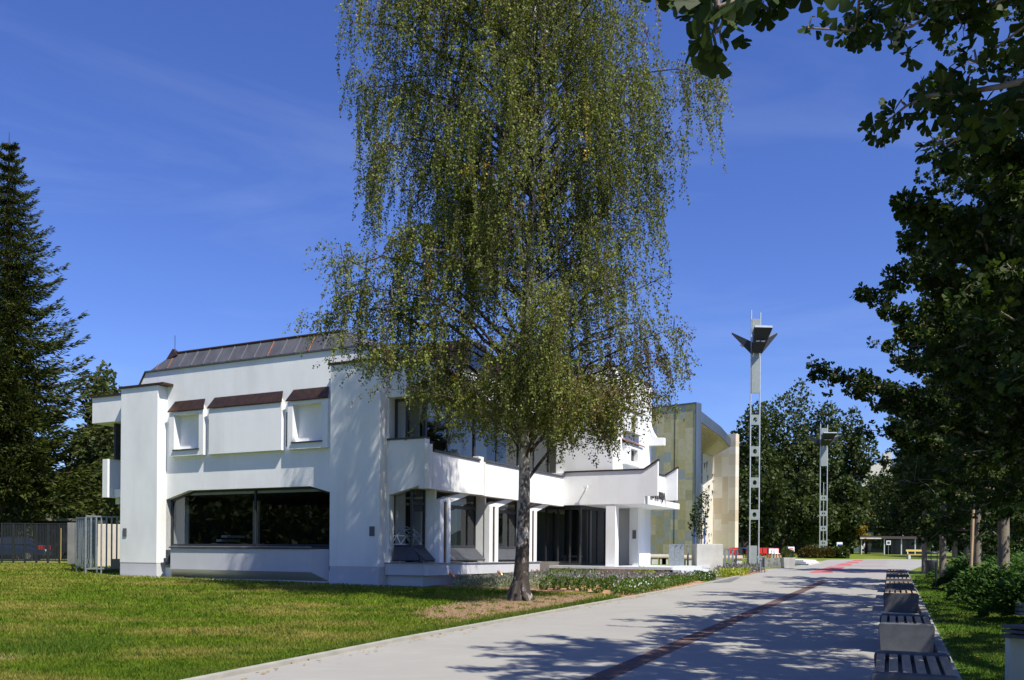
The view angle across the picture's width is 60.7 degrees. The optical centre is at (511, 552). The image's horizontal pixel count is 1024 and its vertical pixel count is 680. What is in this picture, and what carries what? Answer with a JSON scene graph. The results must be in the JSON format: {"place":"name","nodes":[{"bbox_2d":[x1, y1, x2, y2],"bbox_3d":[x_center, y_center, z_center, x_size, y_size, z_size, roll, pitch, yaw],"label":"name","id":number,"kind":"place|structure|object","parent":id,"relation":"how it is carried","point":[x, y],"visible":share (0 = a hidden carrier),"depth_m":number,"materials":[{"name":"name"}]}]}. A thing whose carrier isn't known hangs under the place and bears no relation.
{"place":"outdoors","nodes":[
{"label":"outdoors","id":0,"kind":"place"},
{"bbox_2d":[0,552,1019,679],"bbox_3d":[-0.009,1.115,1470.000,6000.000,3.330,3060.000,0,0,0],"label":"ground","id":1,"kind":"structure","parent":0,"point":[857,555],"depth_m":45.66,"materials":[{"name":"green plant"}]},
{"bbox_2d":[0,491,44,558],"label":"broadleaf tree","id":2,"kind":"object","parent":1,"relation":"on","point":[13,516],"visible":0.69,"depth_m":55.63,"materials":[{"name":"green plant"}]},
{"bbox_2d":[0,536,50,559],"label":"parked car","id":3,"kind":"object","parent":1,"relation":"on","point":[21,547],"visible":0.38,"depth_m":52.45,"materials":[{"name":"blue paint"}]},
{"bbox_2d":[1,523,66,562],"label":"fence","id":4,"kind":"object","parent":1,"relation":"on","point":[35,538],"visible":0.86,"depth_m":49.20,"materials":[{"name":"grey metal"}]},
{"bbox_2d":[21,469,67,537],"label":"broadleaf tree","id":5,"kind":"object","parent":1,"relation":"on","point":[45,512],"visible":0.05,"depth_m":73.20,"materials":[{"name":"green plant"}]},
{"bbox_2d":[0,132,114,558],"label":"spruce tree","id":6,"kind":"object","parent":1,"relation":"on","point":[26,457],"visible":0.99,"depth_m":56.48,"materials":[{"name":"green plant"}]},
{"bbox_2d":[34,518,104,558],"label":"garage","id":7,"kind":"structure","parent":1,"relation":"on","point":[57,520],"depth_m":58.00,"materials":[{"name":"grey"}]},
{"bbox_2d":[67,523,75,563],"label":"gate post","id":8,"kind":"object","parent":1,"relation":"on","point":[71,543],"visible":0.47,"depth_m":48.00,"materials":[{"name":"concrete"}]},
{"bbox_2d":[45,423,105,523],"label":"broadleaf tree","id":9,"kind":"object","parent":1,"relation":"on","point":[61,515],"visible":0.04,"depth_m":68.79,"materials":[{"name":"green plant"}]},
{"bbox_2d":[77,530,83,570],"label":"steel railing","id":10,"kind":"object","parent":1,"relation":"on","point":[81,548],"visible":0.34,"depth_m":41.24,"materials":[{"name":"metal"}]},
{"bbox_2d":[76,517,97,572],"bbox_3d":[-18.426,-0.260,37.906,1.588,2.550,0.060,0,0,33],"label":"steel railing","id":11,"kind":"object","parent":1,"relation":"on","point":[80,523],"visible":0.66,"depth_m":37.91,"materials":[{"name":"metal"}]},
{"bbox_2d":[0,629,176,660],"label":"weeds","id":12,"kind":"object","parent":1,"relation":"on","point":[55,642],"visible":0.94,"depth_m":12.85,"materials":[{"name":"green plant"}]},
{"bbox_2d":[62,359,115,523],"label":"broadleaf tree","id":13,"kind":"object","parent":1,"relation":"on","point":[102,444],"visible":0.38,"depth_m":61.21,"materials":[{"name":"green plant"}]},
{"bbox_2d":[84,515,119,573],"bbox_3d":[-17.206,-0.241,36.895,1.517,2.600,0.060,0,0,-44],"label":"steel railing","id":14,"kind":"object","parent":1,"relation":"on","point":[107,517],"visible":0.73,"depth_m":36.80,"materials":[{"name":"grey metal"}]},
{"bbox_2d":[98,524,119,566],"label":"garden wall","id":15,"kind":"structure","parent":1,"relation":"on","point":[108,544],"depth_m":44.75,"materials":[{"name":"paint"}]},
{"bbox_2d":[105,363,121,523],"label":"broadleaf tree","id":16,"kind":"object","parent":1,"relation":"on","point":[116,512],"visible":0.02,"depth_m":65.80,"materials":[{"name":"green plant"}]},
{"bbox_2d":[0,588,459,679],"bbox_3d":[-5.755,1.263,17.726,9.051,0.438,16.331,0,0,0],"label":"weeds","id":17,"kind":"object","parent":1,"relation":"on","point":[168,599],"visible":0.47,"depth_m":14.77,"materials":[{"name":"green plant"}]},
{"bbox_2d":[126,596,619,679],"bbox_3d":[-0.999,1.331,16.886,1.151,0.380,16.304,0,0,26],"label":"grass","id":18,"kind":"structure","parent":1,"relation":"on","point":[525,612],"depth_m":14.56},
{"bbox_2d":[90,329,721,586],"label":"museum building","id":19,"kind":"structure","parent":1,"relation":"on","point":[278,459],"depth_m":33.56,"materials":[{"name":"white paint"}]},
{"bbox_2d":[114,423,120,459],"bbox_3d":[-14.050,-4.621,41.571,0.100,1.500,11.250,0,0,27],"label":"side window","id":20,"kind":"structure","parent":19,"relation":"in","point":[117,427],"depth_m":36.62,"materials":[{"name":"grey"}]},
{"bbox_2d":[171,487,329,546],"bbox_3d":[-9.828,-1.323,33.059,8.500,2.170,0.080,0,0,27],"label":"window frame","id":21,"kind":"structure","parent":19,"relation":"in","point":[287,488],"depth_m":32.97,"materials":[{"name":"grey metal"}]},
{"bbox_2d":[394,495,409,546],"bbox_3d":[-3.725,-1.184,30.046,0.840,1.990,0.070,0,0,27],"label":"window frame","id":22,"kind":"structure","parent":19,"relation":"in","point":[407,545],"depth_m":30.19,"materials":[{"name":"grey"}]},
{"bbox_2d":[392,526,422,544],"bbox_3d":[-3.706,-0.589,30.554,1.270,0.651,1.211,0,0,27],"label":"dome model","id":23,"kind":"object","parent":19,"relation":"in","point":[407,535],"visible":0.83,"depth_m":30.21},
{"bbox_2d":[410,489,516,548],"bbox_3d":[-1.631,-1.173,33.260,0.060,2.000,7.960,0,0,27],"label":"window frame","id":24,"kind":"structure","parent":19,"relation":"in","point":[412,502],"depth_m":32.24,"materials":[{"name":"grey metal"}]},
{"bbox_2d":[395,398,549,472],"bbox_3d":[-1.186,-4.459,34.505,1.240,1.999,10.200,0,0,27],"label":"window frame","id":25,"kind":"structure","parent":19,"relation":"in","point":[424,428],"depth_m":30.26,"materials":[{"name":"grey"}]},
{"bbox_2d":[545,505,605,565],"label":"entrance door","id":26,"kind":"structure","parent":19,"relation":"in","point":[569,507],"depth_m":40.23,"materials":[{"name":"grey"}]},
{"bbox_2d":[669,544,691,565],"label":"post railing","id":27,"kind":"object","parent":19,"relation":"on","point":[677,550],"visible":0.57,"depth_m":42.01,"materials":[{"name":"metal"}]},
{"bbox_2d":[181,575,739,679],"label":"kerb","id":28,"kind":"structure","parent":1,"relation":"on","point":[238,671],"depth_m":13.75,"materials":[{"name":"concrete"}]},
{"bbox_2d":[282,0,733,600],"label":"weeping birch","id":29,"kind":"object","parent":1,"relation":"on","point":[470,246],"visible":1,"depth_m":22.43,"materials":[{"name":"green plant"}]},
{"bbox_2d":[411,594,604,620],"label":"bare soil","id":30,"kind":"structure","parent":1,"relation":"on","point":[484,607],"depth_m":21.24,"materials":[{"name":"brown soil"}]},
{"bbox_2d":[432,578,702,598],"bbox_3d":[1.337,1.117,32.877,10.505,0.289,14.232,0,0,23],"label":"bark bed","id":31,"kind":"object","parent":1,"relation":"on","point":[604,590],"visible":0.25,"depth_m":28.62,"materials":[{"name":"wood"}]},
{"bbox_2d":[451,572,552,588],"bbox_3d":[-0.228,0.990,31.233,3.582,0.544,6.613,0,0,0],"label":"silver ground cover","id":32,"kind":"object","parent":31,"relation":"on","point":[533,582],"visible":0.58,"depth_m":28.89,"materials":[{"name":"green plant"}]},
{"bbox_2d":[539,579,548,589],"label":"box shrub","id":33,"kind":"object","parent":31,"relation":"on","point":[541,582],"visible":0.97,"depth_m":28.01,"materials":[{"name":"green plant"}]},
{"bbox_2d":[544,574,556,587],"bbox_3d":[1.270,0.983,28.993,0.486,0.567,0.444,0,0,6],"label":"box shrub","id":34,"kind":"object","parent":31,"relation":"on","point":[550,576],"visible":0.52,"depth_m":28.95,"materials":[{"name":"green plant"}]},
{"bbox_2d":[551,578,561,589],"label":"box shrub","id":35,"kind":"object","parent":31,"relation":"on","point":[555,584],"visible":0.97,"depth_m":28.03,"materials":[{"name":"green plant"}]},
{"bbox_2d":[542,567,598,574],"bbox_3d":[2.467,0.878,36.012,2.222,0.561,5.178,0,0,10],"label":"green ground cover","id":36,"kind":"object","parent":31,"relation":"on","point":[562,571],"visible":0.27,"depth_m":36.15,"materials":[{"name":"green plant"}]},
{"bbox_2d":[564,577,576,589],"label":"box shrub","id":37,"kind":"object","parent":31,"relation":"on","point":[574,587],"visible":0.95,"depth_m":27.87,"materials":[{"name":"green plant"}]},
{"bbox_2d":[451,568,692,585],"bbox_3d":[2.297,0.928,33.818,6.625,0.573,11.857,0,0,37],"label":"lavender bed","id":38,"kind":"object","parent":31,"relation":"on","point":[606,573],"visible":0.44,"depth_m":33.50,"materials":[{"name":"green plant"}]},
{"bbox_2d":[576,576,590,591],"bbox_3d":[2.225,1.018,27.311,0.494,0.576,0.451,0,0,-6],"label":"box shrub","id":39,"kind":"object","parent":31,"relation":"on","point":[580,579],"visible":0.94,"depth_m":27.25,"materials":[{"name":"green plant"}]},
{"bbox_2d":[591,577,604,592],"bbox_3d":[2.632,1.034,26.765,0.488,0.569,0.446,0,0,25],"label":"box shrub","id":40,"kind":"object","parent":31,"relation":"on","point":[602,584],"visible":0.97,"depth_m":26.69,"materials":[{"name":"green plant"}]},
{"bbox_2d":[610,573,698,595],"bbox_3d":[4.620,1.033,30.092,1.992,0.541,10.639,0,0,22],"label":"rose bed","id":41,"kind":"object","parent":31,"relation":"on","point":[659,582],"visible":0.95,"depth_m":28.55,"materials":[{"name":"green plant"}]},
{"bbox_2d":[650,554,668,563],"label":"long bench","id":42,"kind":"object","parent":1,"relation":"on","point":[663,558],"visible":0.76,"depth_m":56.05,"materials":[{"name":"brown wood"}]},
{"bbox_2d":[651,402,738,557],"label":"stone hall","id":43,"kind":"structure","parent":1,"relation":"on","point":[700,449],"depth_m":80.31,"materials":[{"name":"beige stone"}]},
{"bbox_2d":[687,488,709,543],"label":"young tree","id":44,"kind":"object","parent":1,"relation":"on","point":[694,520],"visible":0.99,"depth_m":51.90,"materials":[{"name":"plant"}]},
{"bbox_2d":[692,544,722,571],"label":"concrete block","id":45,"kind":"structure","parent":1,"relation":"on","point":[711,555],"depth_m":42.27,"materials":[{"name":"white concrete"}]},
{"bbox_2d":[684,555,743,565],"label":"long bench","id":46,"kind":"object","parent":1,"relation":"on","point":[739,558],"visible":0.36,"depth_m":54.10,"materials":[{"name":"white wood"}]},
{"bbox_2d":[713,562,766,575],"bbox_3d":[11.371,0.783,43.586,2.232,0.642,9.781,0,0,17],"label":"lavender bed","id":47,"kind":"object","parent":1,"relation":"on","point":[744,565],"visible":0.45,"depth_m":42.68,"materials":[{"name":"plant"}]},
{"bbox_2d":[724,548,736,565],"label":"post railing","id":48,"kind":"object","parent":47,"relation":"on","point":[729,556],"visible":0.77,"depth_m":45.15,"materials":[{"name":"metal"}]},
{"bbox_2d":[715,566,751,576],"bbox_3d":[10.185,0.857,40.002,1.007,0.500,4.200,0,0,25],"label":"lime ground cover","id":49,"kind":"object","parent":47,"relation":"on","point":[732,571],"visible":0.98,"depth_m":39.06,"materials":[{"name":"green plant"}]},
{"bbox_2d":[732,310,776,564],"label":"lamp tower","id":50,"kind":"structure","parent":47,"relation":"on","point":[758,345],"depth_m":46.81,"materials":[{"name":"metal"}]},
{"bbox_2d":[730,399,781,553],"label":"broadleaf tree","id":51,"kind":"object","parent":1,"relation":"on","point":[744,454],"visible":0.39,"depth_m":110.89,"materials":[{"name":"green plant"}]},
{"bbox_2d":[738,470,788,554],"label":"broadleaf tree","id":52,"kind":"object","parent":1,"relation":"on","point":[771,492],"visible":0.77,"depth_m":98.40,"materials":[{"name":"green plant"}]},
{"bbox_2d":[762,558,780,566],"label":"wall","id":53,"kind":"structure","parent":1,"relation":"on","point":[772,562],"depth_m":52.56,"materials":[{"name":"stone"}]},
{"bbox_2d":[744,558,818,564],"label":"terrace steps","id":54,"kind":"structure","parent":1,"relation":"on","point":[804,562],"depth_m":59.80,"materials":[{"name":"concrete"}]},
{"bbox_2d":[739,377,844,552],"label":"broadleaf tree","id":55,"kind":"object","parent":1,"relation":"on","point":[787,450],"visible":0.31,"depth_m":113.94,"materials":[{"name":"green plant"}]},
{"bbox_2d":[765,468,840,552],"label":"broadleaf tree","id":56,"kind":"object","parent":1,"relation":"on","point":[801,508],"visible":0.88,"depth_m":102.48,"materials":[{"name":"green plant"}]},
{"bbox_2d":[796,545,822,557],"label":"shrub","id":57,"kind":"object","parent":1,"relation":"on","point":[807,549],"visible":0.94,"depth_m":83.57,"materials":[{"name":"plant"}]},
{"bbox_2d":[785,400,844,547],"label":"broadleaf tree","id":58,"kind":"object","parent":1,"relation":"on","point":[836,425],"visible":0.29,"depth_m":116.82,"materials":[{"name":"green plant"}]},
{"bbox_2d":[813,546,836,557],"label":"shrub","id":59,"kind":"object","parent":1,"relation":"on","point":[826,553],"visible":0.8,"depth_m":83.58,"materials":[{"name":"plant"}]},
{"bbox_2d":[829,544,849,557],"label":"shrub","id":60,"kind":"object","parent":1,"relation":"on","point":[844,550],"visible":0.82,"depth_m":83.63,"materials":[{"name":"plant"}]},
{"bbox_2d":[821,472,872,549],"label":"broadleaf tree","id":61,"kind":"object","parent":1,"relation":"on","point":[859,506],"visible":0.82,"depth_m":106.23,"materials":[{"name":"green plant"}]},
{"bbox_2d":[825,405,879,553],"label":"broadleaf tree","id":62,"kind":"object","parent":1,"relation":"on","point":[855,455],"visible":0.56,"depth_m":120.89,"materials":[{"name":"green plant"}]},
{"bbox_2d":[849,525,872,553],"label":"broadleaf tree","id":63,"kind":"object","parent":1,"relation":"on","point":[861,531],"visible":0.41,"depth_m":117.52,"materials":[{"name":"yellow plant"}]},
{"bbox_2d":[864,508,873,553],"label":"broadleaf tree","id":64,"kind":"object","parent":1,"relation":"on","point":[866,545],"visible":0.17,"depth_m":125.87,"materials":[{"name":"green plant"}]},
{"bbox_2d":[864,532,882,552],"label":"white stall","id":65,"kind":"object","parent":1,"relation":"on","point":[874,549],"visible":0.11,"depth_m":140.60,"materials":[{"name":"white paint"}]},
{"bbox_2d":[858,452,891,551],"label":"block","id":66,"kind":"structure","parent":1,"relation":"on","point":[875,468],"depth_m":320.73,"materials":[{"name":"stone"}]},
{"bbox_2d":[862,459,911,548],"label":"broadleaf tree","id":67,"kind":"object","parent":1,"relation":"on","point":[882,480],"visible":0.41,"depth_m":138.63,"materials":[{"name":"green plant"}]},
{"bbox_2d":[857,536,921,554],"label":"covered walk","id":68,"kind":"structure","parent":1,"relation":"on","point":[900,547],"depth_m":118.50,"materials":[{"name":"grey"}]},
{"bbox_2d":[882,462,920,546],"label":"broadleaf tree","id":69,"kind":"object","parent":1,"relation":"on","point":[895,518],"visible":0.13,"depth_m":120.78,"materials":[{"name":"green plant"}]},
{"bbox_2d":[907,572,961,679],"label":"kerb","id":70,"kind":"structure","parent":1,"relation":"on","point":[939,646],"depth_m":14.07,"materials":[{"name":"concrete"}]},
{"bbox_2d":[856,477,1023,552],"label":"wood","id":71,"kind":"object","parent":1,"relation":"on","point":[935,548],"visible":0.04,"depth_m":152.18,"materials":[{"name":"green plant"}]},
{"bbox_2d":[910,510,994,556],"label":"broadleaf tree","id":72,"kind":"object","parent":1,"relation":"on","point":[959,543],"visible":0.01,"depth_m":99.77,"materials":[{"name":"green plant"}]},
{"bbox_2d":[1009,467,1023,554],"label":"broadleaf tree","id":73,"kind":"object","parent":1,"relation":"on","point":[1019,533],"visible":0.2,"depth_m":80.71,"materials":[{"name":"green plant"}]},
{"bbox_2d":[0,0,1023,470],"label":"sky","id":74,"kind":"structure","parent":0,"point":[186,159],"materials":[{"name":"blue"}]},
{"bbox_2d":[216,559,938,679],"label":"path","id":75,"kind":"structure","parent":0,"point":[828,630],"depth_m":14.30,"materials":[{"name":"grey concrete"}]},
{"bbox_2d":[241,588,1003,678],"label":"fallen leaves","id":76,"kind":"object","parent":75,"relation":"on","point":[556,612],"visible":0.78,"depth_m":14.79,"materials":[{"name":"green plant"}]},
{"bbox_2d":[581,580,829,679],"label":"brick strip","id":77,"kind":"object","parent":75,"relation":"on","point":[624,667],"visible":1,"depth_m":14.17,"materials":[{"name":"brown brick"}]},
{"bbox_2d":[780,546,795,567],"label":"planter tub","id":78,"kind":"object","parent":75,"relation":"on","point":[786,561],"visible":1,"depth_m":50.45,"materials":[{"name":"concrete"}]},
{"bbox_2d":[887,569,906,572],"bbox_3d":[15.851,0.944,36.045,0.770,0.450,1.850,0,1,23],"label":"park bench","id":79,"kind":"object","parent":75,"relation":"on","point":[897,570],"visible":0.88,"depth_m":35.41,"materials":[{"name":"concrete"}]},
{"bbox_2d":[886,572,908,576],"bbox_3d":[14.204,0.999,32.245,0.770,0.450,1.850,0,1,23],"label":"park bench","id":80,"kind":"object","parent":75,"relation":"on","point":[897,574],"visible":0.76,"depth_m":31.47,"materials":[{"name":"concrete"}]},
{"bbox_2d":[885,576,911,580],"bbox_3d":[12.729,1.049,28.845,0.770,0.450,1.850,0,1,23],"label":"park bench","id":81,"kind":"object","parent":75,"relation":"on","point":[896,578],"visible":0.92,"depth_m":28.13,"materials":[{"name":"wood"}]},
{"bbox_2d":[885,581,913,588],"bbox_3d":[11.342,1.096,25.645,0.770,0.450,1.850,0,1,23],"label":"park bench","id":82,"kind":"object","parent":75,"relation":"on","point":[899,584],"visible":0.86,"depth_m":24.88,"materials":[{"name":"concrete"}]},
{"bbox_2d":[883,589,918,612],"bbox_3d":[9.433,1.160,21.245,0.770,0.450,1.850,0,1,23],"label":"park bench","id":83,"kind":"object","parent":75,"relation":"on","point":[902,600],"visible":1,"depth_m":20.42,"materials":[{"name":"concrete"}]},
{"bbox_2d":[878,613,934,652],"bbox_3d":[6.202,1.268,13.795,0.770,0.450,1.850,0,1,23],"label":"park bench","id":84,"kind":"object","parent":75,"relation":"on","point":[908,632],"visible":0.95,"depth_m":12.99,"materials":[{"name":"concrete"}]},
{"bbox_2d":[870,650,960,679],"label":"park bench","id":85,"kind":"object","parent":75,"relation":"on","point":[899,665],"visible":1,"depth_m":8.87,"materials":[{"name":"wood"}]},
{"bbox_2d":[738,535,833,552],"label":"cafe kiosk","id":86,"kind":"object","parent":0,"point":[778,546],"visible":0.06,"depth_m":124.00,"materials":[{"name":"red"}]},
{"bbox_2d":[805,424,840,547],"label":"lamp tower","id":87,"kind":"structure","parent":0,"point":[825,440],"depth_m":92.86,"materials":[{"name":"metal"}]},
{"bbox_2d":[909,573,1023,679],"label":"grass strip","id":88,"kind":"object","parent":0,"point":[942,636],"depth_m":16.06,"materials":[{"name":"green plant"}]},
{"bbox_2d":[640,0,1023,171],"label":"ginkgo tree","id":89,"kind":"object","parent":88,"relation":"on","point":[709,59],"visible":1,"depth_m":4.68,"materials":[{"name":"green plant"}]},
{"bbox_2d":[805,126,1023,499],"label":"ginkgo tree","id":90,"kind":"object","parent":88,"relation":"on","point":[971,430],"visible":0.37,"depth_m":16.29,"materials":[{"name":"green plant"}]},
{"bbox_2d":[881,410,981,572],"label":"ginkgo tree","id":91,"kind":"object","parent":88,"relation":"on","point":[949,542],"visible":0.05,"depth_m":44.45,"materials":[{"name":"green plant"}]},
{"bbox_2d":[924,552,938,577],"bbox_3d":[18.962,0.548,39.554,0.599,1.180,0.595,0,0,0],"label":"litter bin","id":92,"kind":"object","parent":88,"relation":"on","point":[929,565],"visible":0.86,"depth_m":39.36,"materials":[{"name":"grey metal"}]},
{"bbox_2d":[849,8,1023,543],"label":"ginkgo tree","id":93,"kind":"object","parent":88,"relation":"on","point":[910,330],"visible":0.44,"depth_m":12.11,"materials":[{"name":"green plant"}]},
{"bbox_2d":[864,0,1023,402],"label":"ginkgo tree","id":94,"kind":"object","parent":88,"relation":"on","point":[946,222],"visible":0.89,"depth_m":7.44,"materials":[{"name":"green plant"}]},
{"bbox_2d":[871,369,1023,577],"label":"ginkgo tree","id":95,"kind":"object","parent":88,"relation":"on","point":[917,504],"visible":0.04,"depth_m":33.79,"materials":[{"name":"green plant"}]},
{"bbox_2d":[876,236,1023,588],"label":"ginkgo tree","id":96,"kind":"object","parent":88,"relation":"on","point":[1003,543],"visible":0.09,"depth_m":21.44,"materials":[{"name":"green plant"}]},
{"bbox_2d":[882,352,1023,566],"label":"ginkgo tree","id":97,"kind":"object","parent":88,"relation":"on","point":[984,529],"visible":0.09,"depth_m":28.89,"materials":[{"name":"green plant"}]},
{"bbox_2d":[893,438,1023,558],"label":"ginkgo tree","id":98,"kind":"object","parent":88,"relation":"on","point":[966,549],"visible":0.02,"depth_m":44.29,"materials":[{"name":"green plant"}]},
{"bbox_2d":[900,385,1019,558],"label":"ginkgo tree","id":99,"kind":"object","parent":88,"relation":"on","point":[954,552],"visible":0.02,"depth_m":44.18,"materials":[{"name":"green plant"}]},
{"bbox_2d":[929,554,996,588],"bbox_3d":[16.088,0.693,29.671,3.386,1.342,3.384,0,0,0],"label":"juniper shrub","id":100,"kind":"object","parent":88,"relation":"on","point":[949,575],"visible":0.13,"depth_m":29.77,"materials":[{"name":"plant"}]},
{"bbox_2d":[968,510,974,595],"bbox_3d":[13.409,0.150,25.554,0.182,2.795,0.095,0,0,0],"label":"tree stake","id":101,"kind":"object","parent":88,"relation":"on","point":[971,542],"visible":0.41,"depth_m":25.52,"materials":[{"name":"brown wood"}]},
{"bbox_2d":[926,552,1021,578],"bbox_3d":[19.834,0.507,36.880,4.654,1.400,4.566,0,0,0],"label":"juniper shrub","id":102,"kind":"object","parent":88,"relation":"on","point":[950,564],"visible":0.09,"depth_m":37.06,"materials":[{"name":"plant"}]},
{"bbox_2d":[944,557,1023,600],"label":"juniper shrub","id":103,"kind":"object","parent":88,"relation":"on","point":[961,586],"visible":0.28,"depth_m":24.11,"materials":[{"name":"green plant"}]},
{"bbox_2d":[944,554,1023,588],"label":"juniper shrub","id":104,"kind":"object","parent":88,"relation":"on","point":[1021,560],"visible":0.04,"depth_m":28.48,"materials":[{"name":"plant"}]},
{"bbox_2d":[965,559,1023,608],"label":"juniper shrub","id":105,"kind":"object","parent":88,"relation":"on","point":[981,592],"visible":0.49,"depth_m":20.98,"materials":[{"name":"green plant"}]},
{"bbox_2d":[972,567,1023,620],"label":"juniper shrub","id":106,"kind":"object","parent":88,"relation":"on","point":[1006,599],"visible":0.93,"depth_m":18.14,"materials":[{"name":"green plant"}]},
{"bbox_2d":[1001,624,1023,679],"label":"slatted bin","id":107,"kind":"object","parent":88,"relation":"on","point":[1014,656],"visible":1,"depth_m":9.79,"materials":[{"name":"concrete"}]},
{"bbox_2d":[1015,603,1023,615],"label":"slatted board","id":108,"kind":"object","parent":88,"relation":"on","point":[1019,609],"visible":1,"depth_m":13.45,"materials":[{"name":"wood"}]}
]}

